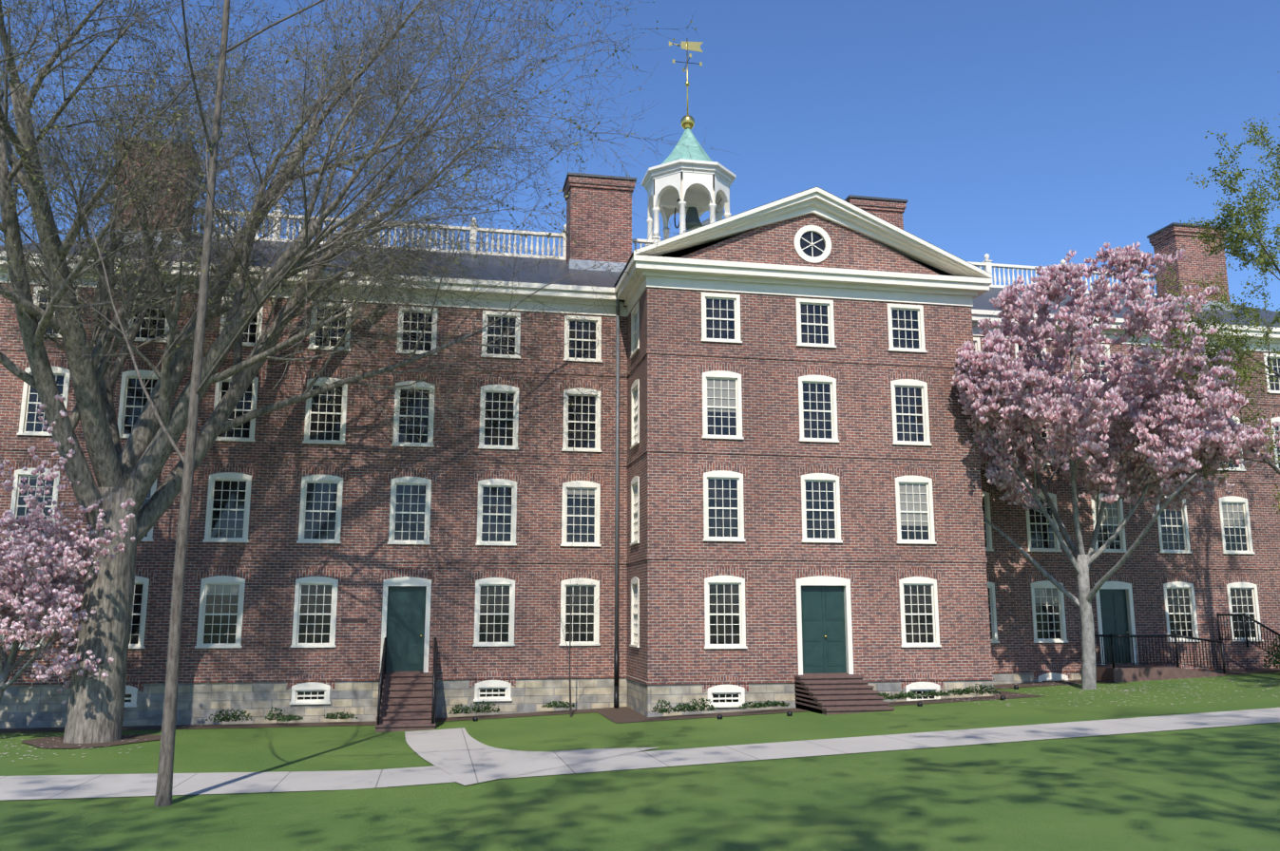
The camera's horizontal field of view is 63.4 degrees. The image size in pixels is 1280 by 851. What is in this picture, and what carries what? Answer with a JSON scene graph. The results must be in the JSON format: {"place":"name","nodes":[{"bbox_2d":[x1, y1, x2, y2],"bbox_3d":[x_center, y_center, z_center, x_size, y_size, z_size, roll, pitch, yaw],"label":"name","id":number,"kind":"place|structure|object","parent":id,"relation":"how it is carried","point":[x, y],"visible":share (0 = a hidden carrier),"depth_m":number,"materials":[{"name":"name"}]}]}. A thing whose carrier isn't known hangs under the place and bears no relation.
{"place":"outdoors","nodes":[
{"label":"outdoors","id":0,"kind":"place"},
{"bbox_2d":[0,671,1279,850],"bbox_3d":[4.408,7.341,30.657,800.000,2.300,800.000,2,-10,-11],"label":"ground","id":1,"kind":"structure","parent":0,"point":[1205,790],"depth_m":14.79,"materials":[{"name":"green plant"}]},
{"bbox_2d":[0,399,140,706],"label":"magnolia tree","id":2,"kind":"object","parent":1,"relation":"on","point":[9,667],"visible":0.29,"depth_m":23.77,"materials":[{"name":"pink plant"}]},
{"bbox_2d":[0,394,135,704],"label":"blossoms","id":3,"kind":"object","parent":2,"relation":"attached to","point":[71,599],"visible":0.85,"depth_m":23.17,"materials":[{"name":"pink plant"}]},
{"bbox_2d":[21,734,160,748],"bbox_3d":[-12.578,7.223,23.658,3.238,0.038,2.733,2,-10,-11],"label":"bare elm ring","id":4,"kind":"object","parent":1,"relation":"on","point":[56,743],"visible":0.67,"depth_m":23.58,"materials":[{"name":"soil"}]},
{"bbox_2d":[0,0,696,806],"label":"young elm tree","id":5,"kind":"object","parent":1,"relation":"on","point":[163,792],"depth_m":15.90,"materials":[{"name":"brown plant"}]},
{"bbox_2d":[0,0,730,744],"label":"tree","id":6,"kind":"object","parent":1,"relation":"on","point":[97,703],"visible":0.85,"depth_m":24.39,"materials":[{"name":"grey plant"}]},
{"bbox_2d":[0,0,718,468],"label":"elm buds","id":7,"kind":"object","parent":6,"relation":"attached to","point":[279,163],"visible":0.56,"depth_m":24.48,"materials":[{"name":"brown plant"}]},
{"bbox_2d":[374,673,437,732],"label":"entrance steps","id":8,"kind":"structure","parent":1,"relation":"on","point":[406,702],"depth_m":26.90,"materials":[{"name":"stone"}]},
{"bbox_2d":[377,637,436,725],"bbox_3d":[-6.106,6.725,27.276,1.401,2.173,2.514,2,-10,-11],"label":"stair railing","id":9,"kind":"object","parent":8,"relation":"on","point":[382,671],"depth_m":26.63,"materials":[{"name":"black metal"}]},
{"bbox_2d":[404,727,656,785],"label":"walkway","id":10,"kind":"structure","parent":1,"relation":"on","point":[461,756],"depth_m":19.65,"materials":[{"name":"concrete"}]},
{"bbox_2d":[532,521,615,717],"bbox_3d":[-1.766,5.069,27.950,2.374,5.543,2.246,2,-10,-11],"label":"tree sapling","id":11,"kind":"object","parent":1,"relation":"on","point":[570,709],"visible":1,"depth_m":27.93,"materials":[{"name":"brown plant"}]},
{"bbox_2d":[0,283,1279,728],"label":"university hall walls","id":12,"kind":"structure","parent":1,"relation":"on","point":[671,659],"depth_m":29.01,"materials":[{"name":"brick"}]},
{"bbox_2d":[0,566,53,649],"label":"window","id":13,"kind":"structure","parent":12,"relation":"attached to","point":[21,648],"depth_m":26.94,"materials":[{"name":"white paint"}]},
{"bbox_2d":[5,458,66,539],"bbox_3d":[-16.094,1.966,27.548,1.400,2.154,0.155,2,-10,-11],"label":"window","id":14,"kind":"structure","parent":12,"relation":"attached to","point":[18,506],"depth_m":27.60,"materials":[{"name":"white paint"}]},
{"bbox_2d":[16,358,70,436],"bbox_3d":[-16.094,-0.781,28.037,1.400,2.154,0.155,2,-10,-11],"label":"window","id":15,"kind":"structure","parent":12,"relation":"attached to","point":[29,424],"depth_m":27.98,"materials":[{"name":"white paint"}]},
{"bbox_2d":[32,286,78,338],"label":"window","id":16,"kind":"structure","parent":12,"relation":"attached to","point":[45,309],"depth_m":28.43,"materials":[{"name":"white paint"}]},
{"bbox_2d":[124,676,143,707],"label":"basement window","id":17,"kind":"structure","parent":12,"relation":"attached to","point":[130,697],"depth_m":27.18,"materials":[{"name":"white paint"}]},
{"bbox_2d":[117,362,161,438],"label":"window","id":18,"kind":"structure","parent":12,"relation":"attached to","point":[133,399],"depth_m":28.50,"materials":[{"name":"white paint"}]},
{"bbox_2d":[128,567,154,649],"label":"window","id":19,"kind":"structure","parent":12,"relation":"attached to","point":[143,577],"depth_m":27.59,"materials":[{"name":"white paint"}]},
{"bbox_2d":[123,293,172,343],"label":"window","id":20,"kind":"structure","parent":12,"relation":"attached to","point":[145,334],"depth_m":28.91,"materials":[{"name":"white paint"}]},
{"bbox_2d":[140,467,163,541],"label":"window","id":21,"kind":"structure","parent":12,"relation":"attached to","point":[148,536],"depth_m":28.11,"materials":[{"name":"white paint"}]},
{"bbox_2d":[194,567,250,649],"bbox_3d":[-11.306,4.917,27.978,1.400,2.154,0.155,2,-10,-11],"label":"window","id":22,"kind":"structure","parent":12,"relation":"attached to","point":[220,611],"depth_m":27.99,"materials":[{"name":"white paint"}]},
{"bbox_2d":[202,464,257,542],"bbox_3d":[-11.306,2.131,28.474,1.400,2.154,0.155,2,-10,-11],"label":"window","id":23,"kind":"structure","parent":12,"relation":"attached to","point":[228,504],"depth_m":28.48,"materials":[{"name":"white paint"}]},
{"bbox_2d":[213,365,264,441],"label":"window","id":24,"kind":"structure","parent":12,"relation":"attached to","point":[245,431],"depth_m":28.96,"materials":[{"name":"white paint"}]},
{"bbox_2d":[219,296,263,346],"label":"window","id":25,"kind":"structure","parent":12,"relation":"attached to","point":[251,340],"depth_m":29.39,"materials":[{"name":"white paint"}]},
{"bbox_2d":[286,673,336,705],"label":"basement window","id":26,"kind":"structure","parent":12,"relation":"attached to","point":[315,693],"depth_m":28.04,"materials":[{"name":"white paint"}]},
{"bbox_2d":[289,568,343,648],"bbox_3d":[-8.912,4.999,28.441,1.400,2.154,0.155,2,-10,-11],"label":"window","id":27,"kind":"structure","parent":12,"relation":"attached to","point":[315,609],"depth_m":28.45,"materials":[{"name":"white paint"}]},
{"bbox_2d":[296,466,348,543],"bbox_3d":[-8.912,2.213,28.937,1.400,2.154,0.155,2,-10,-11],"label":"window","id":28,"kind":"structure","parent":12,"relation":"attached to","point":[320,508],"depth_m":28.95,"materials":[{"name":"white paint"}]},
{"bbox_2d":[302,369,353,444],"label":"window","id":29,"kind":"structure","parent":12,"relation":"attached to","point":[321,426],"depth_m":29.41,"materials":[{"name":"white paint"}]},
{"bbox_2d":[307,301,351,351],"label":"window","id":30,"kind":"structure","parent":12,"relation":"attached to","point":[315,345],"depth_m":29.84,"materials":[{"name":"white paint"}]},
{"bbox_2d":[378,569,437,673],"bbox_3d":[-6.530,5.447,28.903,1.590,2.874,0.225,2,-10,-11],"label":"wing door","id":31,"kind":"structure","parent":12,"relation":"attached to","point":[406,607],"depth_m":28.91,"materials":[{"name":"green paint"}]},
{"bbox_2d":[385,468,437,544],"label":"window","id":32,"kind":"structure","parent":12,"relation":"attached to","point":[410,508],"depth_m":29.41,"materials":[{"name":"white paint"}]},
{"bbox_2d":[390,373,439,447],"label":"window","id":33,"kind":"structure","parent":12,"relation":"attached to","point":[426,437],"depth_m":29.89,"materials":[{"name":"white paint"}]},
{"bbox_2d":[395,305,438,355],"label":"window","id":34,"kind":"structure","parent":12,"relation":"attached to","point":[429,336],"depth_m":30.32,"materials":[{"name":"white paint"}]},
{"bbox_2d":[469,671,515,702],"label":"basement window","id":35,"kind":"structure","parent":12,"relation":"attached to","point":[490,690],"depth_m":28.96,"materials":[{"name":"white paint"}]},
{"bbox_2d":[470,569,519,647],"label":"window","id":36,"kind":"structure","parent":12,"relation":"attached to","point":[494,607],"depth_m":29.38,"materials":[{"name":"white paint"}]},
{"bbox_2d":[473,471,521,545],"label":"window","id":37,"kind":"structure","parent":12,"relation":"attached to","point":[497,508],"depth_m":29.88,"materials":[{"name":"white paint"}]},
{"bbox_2d":[476,377,523,449],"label":"window","id":38,"kind":"structure","parent":12,"relation":"attached to","point":[503,433],"depth_m":30.36,"materials":[{"name":"white paint"}]},
{"bbox_2d":[480,310,520,359],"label":"window","id":39,"kind":"structure","parent":12,"relation":"attached to","point":[508,345],"depth_m":30.78,"materials":[{"name":"white paint"}]},
{"bbox_2d":[555,570,604,646],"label":"window","id":40,"kind":"structure","parent":12,"relation":"attached to","point":[587,633],"depth_m":29.84,"materials":[{"name":"white paint"}]},
{"bbox_2d":[557,473,605,546],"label":"window","id":41,"kind":"structure","parent":12,"relation":"attached to","point":[582,499],"depth_m":30.34,"materials":[{"name":"white paint"}]},
{"bbox_2d":[558,380,605,452],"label":"window","id":42,"kind":"structure","parent":12,"relation":"attached to","point":[587,437],"depth_m":30.82,"materials":[{"name":"white paint"}]},
{"bbox_2d":[562,315,602,362],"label":"window","id":43,"kind":"structure","parent":12,"relation":"attached to","point":[580,337],"depth_m":31.25,"materials":[{"name":"white paint"}]},
{"bbox_2d":[613,294,619,707],"bbox_3d":[-0.671,2.014,30.312,0.137,12.106,0.447,0,-10,0],"label":"downpipe","id":44,"kind":"object","parent":12,"relation":"attached to","point":[616,677],"visible":0.94,"depth_m":30.32,"materials":[{"name":"brown metal"}]},
{"bbox_2d":[629,568,640,648],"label":"side window","id":45,"kind":"structure","parent":12,"relation":"attached to","point":[635,604],"depth_m":28.97,"materials":[{"name":"white paint"}]},
{"bbox_2d":[630,301,639,358],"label":"side window","id":46,"kind":"structure","parent":12,"relation":"attached to","point":[635,329],"depth_m":30.46,"materials":[{"name":"white paint"}]},
{"bbox_2d":[630,467,640,545],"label":"side window","id":47,"kind":"structure","parent":12,"relation":"attached to","point":[635,504],"depth_m":29.47,"materials":[{"name":"white paint"}]},
{"bbox_2d":[630,371,640,449],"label":"side window","id":48,"kind":"structure","parent":12,"relation":"attached to","point":[635,414],"depth_m":30.01,"materials":[{"name":"white paint"}]},
{"bbox_2d":[0,187,1279,352],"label":"cornice","id":49,"kind":"structure","parent":12,"relation":"on","point":[966,284],"depth_m":29.93,"materials":[{"name":"white paint"}]},
{"bbox_2d":[0,186,1279,327],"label":"roof slate","id":50,"kind":"object","parent":49,"relation":"on","point":[604,278],"visible":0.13,"depth_m":32.58,"materials":[{"name":"grey stone"}]},
{"bbox_2d":[108,136,200,244],"bbox_3d":[-15.050,-6.369,32.013,2.280,4.550,1.480,2,-10,-11],"label":"chimney","id":51,"kind":"object","parent":50,"relation":"on","point":[127,219],"visible":0.02,"depth_m":31.59,"materials":[{"name":"brick"}]},
{"bbox_2d":[562,171,636,306],"bbox_3d":[-1.386,-5.922,34.659,2.330,4.600,1.480,2,-10,-11],"label":"chimney","id":52,"kind":"object","parent":50,"relation":"on","point":[597,233],"visible":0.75,"depth_m":34.21,"materials":[{"name":"brick"}]},
{"bbox_2d":[641,38,736,245],"bbox_3d":[1.882,-10.161,40.517,3.455,10.900,3.455,2,-10,-11],"label":"cupola","id":53,"kind":"object","parent":50,"relation":"on","point":[703,186],"visible":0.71,"depth_m":39.78,"materials":[{"name":"white paint"}]},
{"bbox_2d":[844,194,907,229],"bbox_3d":[8.206,-5.592,36.514,2.180,4.600,1.480,2,-10,-11],"label":"chimney","id":54,"kind":"object","parent":50,"relation":"on","point":[891,211],"visible":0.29,"depth_m":36.27,"materials":[{"name":"brick"}]},
{"bbox_2d":[1146,222,1232,310],"bbox_3d":[20.790,-5.134,38.943,2.330,4.550,1.480,2,-10,-11],"label":"chimney","id":55,"kind":"object","parent":50,"relation":"on","point":[1172,239],"visible":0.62,"depth_m":38.54,"materials":[{"name":"brick"}]},
{"bbox_2d":[680,213,940,275],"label":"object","id":56,"kind":"object","parent":49,"relation":"attached to","point":[811,239],"visible":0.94,"depth_m":29.92,"materials":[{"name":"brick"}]},
{"bbox_2d":[696,362,745,439],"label":"window","id":57,"kind":"structure","parent":12,"relation":"attached to","point":[721,404],"depth_m":28.59,"materials":[{"name":"white paint"}]},
{"bbox_2d":[700,292,742,343],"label":"window","id":58,"kind":"structure","parent":12,"relation":"attached to","point":[720,317],"depth_m":29.01,"materials":[{"name":"white paint"}]},
{"bbox_2d":[697,461,747,541],"bbox_3d":[2.254,2.062,28.086,1.400,2.154,0.155,2,-10,-11],"label":"window","id":59,"kind":"structure","parent":12,"relation":"attached to","point":[723,514],"depth_m":28.10,"materials":[{"name":"white paint"}]},
{"bbox_2d":[699,567,749,649],"bbox_3d":[2.254,4.848,27.590,1.400,2.154,0.155,2,-10,-11],"label":"window","id":60,"kind":"structure","parent":12,"relation":"attached to","point":[724,610],"depth_m":27.60,"materials":[{"name":"white paint"}]},
{"bbox_2d":[702,675,749,707],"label":"basement window","id":61,"kind":"structure","parent":12,"relation":"attached to","point":[726,696],"depth_m":27.19,"materials":[{"name":"white paint"}]},
{"bbox_2d":[795,298,836,348],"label":"window","id":62,"kind":"structure","parent":12,"relation":"attached to","point":[814,324],"depth_m":29.54,"materials":[{"name":"white paint"}]},
{"bbox_2d":[792,366,840,442],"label":"window","id":63,"kind":"structure","parent":12,"relation":"attached to","point":[817,407],"depth_m":29.12,"materials":[{"name":"white paint"}]},
{"bbox_2d":[795,464,843,542],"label":"window","id":64,"kind":"structure","parent":12,"relation":"attached to","point":[820,505],"depth_m":28.63,"materials":[{"name":"white paint"}]},
{"bbox_2d":[790,567,855,675],"bbox_3d":[4.970,5.307,28.117,1.840,2.874,0.225,2,-10,-11],"label":"door","id":65,"kind":"structure","parent":12,"relation":"attached to","point":[824,622],"depth_m":28.12,"materials":[{"name":"green paint"}]},
{"bbox_2d":[886,304,926,352],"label":"window","id":66,"kind":"structure","parent":12,"relation":"attached to","point":[906,326],"depth_m":30.06,"materials":[{"name":"white paint"}]},
{"bbox_2d":[885,371,931,445],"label":"window","id":67,"kind":"structure","parent":12,"relation":"attached to","point":[909,410],"depth_m":29.65,"materials":[{"name":"white paint"}]},
{"bbox_2d":[889,467,936,544],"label":"window","id":68,"kind":"structure","parent":12,"relation":"attached to","point":[914,507],"depth_m":29.16,"materials":[{"name":"white paint"}]},
{"bbox_2d":[894,568,941,648],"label":"window","id":69,"kind":"structure","parent":12,"relation":"attached to","point":[919,611],"depth_m":28.66,"materials":[{"name":"white paint"}]},
{"bbox_2d":[900,672,944,701],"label":"basement window","id":70,"kind":"structure","parent":12,"relation":"attached to","point":[919,687],"depth_m":28.25,"materials":[{"name":"white paint"}]},
{"bbox_2d":[981,484,993,551],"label":"window","id":71,"kind":"structure","parent":12,"relation":"attached to","point":[986,491],"depth_m":32.79,"materials":[{"name":"white paint"}]},
{"bbox_2d":[986,573,999,643],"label":"window","id":72,"kind":"structure","parent":12,"relation":"attached to","point":[992,582],"depth_m":32.28,"materials":[{"name":"white paint"}]},
{"bbox_2d":[1030,426,1053,465],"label":"window","id":73,"kind":"structure","parent":12,"relation":"attached to","point":[1043,434],"depth_m":33.62,"materials":[{"name":"white paint"}]},
{"bbox_2d":[1025,484,1061,552],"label":"window","id":74,"kind":"structure","parent":12,"relation":"attached to","point":[1041,536],"depth_m":33.11,"materials":[{"name":"white paint"}]},
{"bbox_2d":[1026,573,1068,643],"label":"window","id":75,"kind":"structure","parent":12,"relation":"attached to","point":[1048,612],"depth_m":32.66,"materials":[{"name":"white paint"}]},
{"bbox_2d":[1033,665,1071,682],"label":"basement window","id":76,"kind":"structure","parent":12,"relation":"attached to","point":[1051,677],"depth_m":32.26,"materials":[{"name":"white paint"}]},
{"bbox_2d":[1080,343,1111,384],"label":"window","id":77,"kind":"structure","parent":12,"relation":"attached to","point":[1102,364],"depth_m":34.54,"materials":[{"name":"white paint"}]},
{"bbox_2d":[1086,486,1127,553],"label":"window","id":78,"kind":"structure","parent":12,"relation":"attached to","point":[1113,518],"depth_m":33.58,"materials":[{"name":"white paint"}]},
{"bbox_2d":[1089,573,1138,666],"bbox_3d":[15.156,6.194,33.096,1.590,2.874,0.225,2,-10,-11],"label":"wing door","id":79,"kind":"structure","parent":12,"relation":"attached to","point":[1115,605],"depth_m":33.13,"materials":[{"name":"green paint"}]},
{"bbox_2d":[1151,490,1192,554],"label":"window","id":80,"kind":"structure","parent":12,"relation":"attached to","point":[1173,528],"depth_m":34.01,"materials":[{"name":"white paint"}]},
{"bbox_2d":[1158,574,1200,642],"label":"window","id":81,"kind":"structure","parent":12,"relation":"attached to","point":[1179,604],"depth_m":33.57,"materials":[{"name":"white paint"}]},
{"bbox_2d":[1216,411,1246,471],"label":"window","id":82,"kind":"structure","parent":12,"relation":"attached to","point":[1240,468],"depth_m":34.90,"materials":[{"name":"white paint"}]},
{"bbox_2d":[1214,489,1255,554],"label":"window","id":83,"kind":"structure","parent":12,"relation":"attached to","point":[1234,523],"depth_m":34.50,"materials":[{"name":"white paint"}]},
{"bbox_2d":[1222,574,1263,641],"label":"window","id":84,"kind":"structure","parent":12,"relation":"attached to","point":[1242,594],"depth_m":34.04,"materials":[{"name":"white paint"}]},
{"bbox_2d":[1262,353,1279,393],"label":"window","id":85,"kind":"structure","parent":12,"relation":"attached to","point":[1274,388],"depth_m":35.80,"materials":[{"name":"white paint"}]},
{"bbox_2d":[1266,410,1279,472],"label":"window","id":86,"kind":"structure","parent":12,"relation":"attached to","point":[1276,417],"depth_m":35.42,"materials":[{"name":"white paint"}]},
{"bbox_2d":[0,668,1279,733],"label":"mulch beds","id":87,"kind":"object","parent":1,"relation":"on","point":[622,715],"visible":0.65,"depth_m":27.49,"materials":[{"name":"soil"}]},
{"bbox_2d":[204,708,253,723],"bbox_3d":[-10.687,7.553,26.969,1.223,0.369,0.470,2,-10,-11],"label":"planting","id":88,"kind":"object","parent":87,"relation":"on","point":[234,716],"visible":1,"depth_m":26.95,"materials":[{"name":"green plant"}]},
{"bbox_2d":[324,711,357,720],"bbox_3d":[-7.971,7.732,27.606,0.907,0.228,0.462,2,-10,-11],"label":"planting","id":89,"kind":"object","parent":87,"relation":"on","point":[335,717],"visible":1,"depth_m":27.53,"materials":[{"name":"green plant"}]},
{"bbox_2d":[463,701,499,714],"bbox_3d":[-4.308,7.681,28.246,0.988,0.354,0.462,2,-10,-11],"label":"planting","id":90,"kind":"object","parent":87,"relation":"on","point":[478,710],"visible":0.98,"depth_m":28.21,"materials":[{"name":"green plant"}]},
{"bbox_2d":[541,701,575,708],"bbox_3d":[-2.260,7.765,28.777,0.973,0.215,0.448,2,-10,-11],"label":"planting","id":91,"kind":"object","parent":87,"relation":"on","point":[556,705],"visible":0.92,"depth_m":28.70,"materials":[{"name":"green plant"}]},
{"bbox_2d":[686,697,717,711],"bbox_3d":[1.574,7.120,26.442,0.825,0.351,0.462,2,-10,-11],"label":"planting","id":92,"kind":"object","parent":87,"relation":"on","point":[701,708],"visible":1,"depth_m":26.39,"materials":[{"name":"green plant"}]},
{"bbox_2d":[890,690,920,699],"bbox_3d":[7.060,7.148,27.449,0.846,0.230,0.426,2,-10,-11],"label":"planting","id":93,"kind":"object","parent":87,"relation":"on","point":[901,696],"visible":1,"depth_m":27.39,"materials":[{"name":"green plant"}]},
{"bbox_2d":[961,684,1000,695],"bbox_3d":[9.164,7.095,27.855,1.127,0.300,0.462,2,-10,-11],"label":"planting","id":94,"kind":"object","parent":87,"relation":"on","point":[984,691],"visible":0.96,"depth_m":27.81,"materials":[{"name":"green plant"}]},
{"bbox_2d":[0,677,1279,762],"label":"fallen petals","id":95,"kind":"object","parent":1,"relation":"on","point":[938,699],"visible":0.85,"depth_m":27.50,"materials":[{"name":"pink plant"}]},
{"bbox_2d":[794,675,894,715],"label":"entrance steps","id":96,"kind":"structure","parent":1,"relation":"on","point":[832,695],"depth_m":26.46,"materials":[{"name":"stone"}]},
{"bbox_2d":[959,253,1276,689],"bbox_3d":[13.126,1.259,29.265,8.126,12.454,7.542,2,-10,-11],"label":"magnolia tree","id":97,"kind":"object","parent":1,"relation":"on","point":[1082,562],"visible":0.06,"depth_m":29.75,"materials":[{"name":"pink plant"}]},
{"bbox_2d":[950,242,1279,512],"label":"tree blossoms","id":98,"kind":"object","parent":97,"relation":"attached to","point":[1104,436],"visible":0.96,"depth_m":28.56,"materials":[{"name":"pink plant"}]},
{"bbox_2d":[1095,665,1225,683],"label":"stoop wing","id":99,"kind":"structure","parent":1,"relation":"on","point":[1130,674],"depth_m":31.41,"materials":[{"name":"stone"}]},
{"bbox_2d":[1094,612,1279,674],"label":"railing","id":100,"kind":"object","parent":99,"relation":"on","point":[1219,642],"visible":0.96,"depth_m":31.80,"materials":[{"name":"black metal"}]},
{"bbox_2d":[1263,636,1279,668],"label":"shrub","id":101,"kind":"object","parent":1,"relation":"on","point":[1276,656],"visible":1,"depth_m":31.87,"materials":[{"name":"green plant"}]},
{"bbox_2d":[0,707,1279,801],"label":"path","id":102,"kind":"structure","parent":0,"point":[52,787],"depth_m":18.26,"materials":[{"name":"concrete"}]},
{"bbox_2d":[0,0,1279,311],"label":"sky","id":103,"kind":"structure","parent":0,"point":[1013,132],"materials":[{"name":"blue"}]},
{"bbox_2d":[191,203,1158,298],"bbox_3d":[3.059,-5.385,39.901,38.280,1.680,6.580,2,-10,-11],"label":"roof balustrade","id":104,"kind":"object","parent":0,"point":[986,264],"visible":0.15,"depth_m":35.40,"materials":[{"name":"white wood"}]},
{"bbox_2d":[1088,71,1279,514],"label":"tree","id":105,"kind":"object","parent":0,"point":[1236,243],"depth_m":28.30,"materials":[{"name":"green plant"}]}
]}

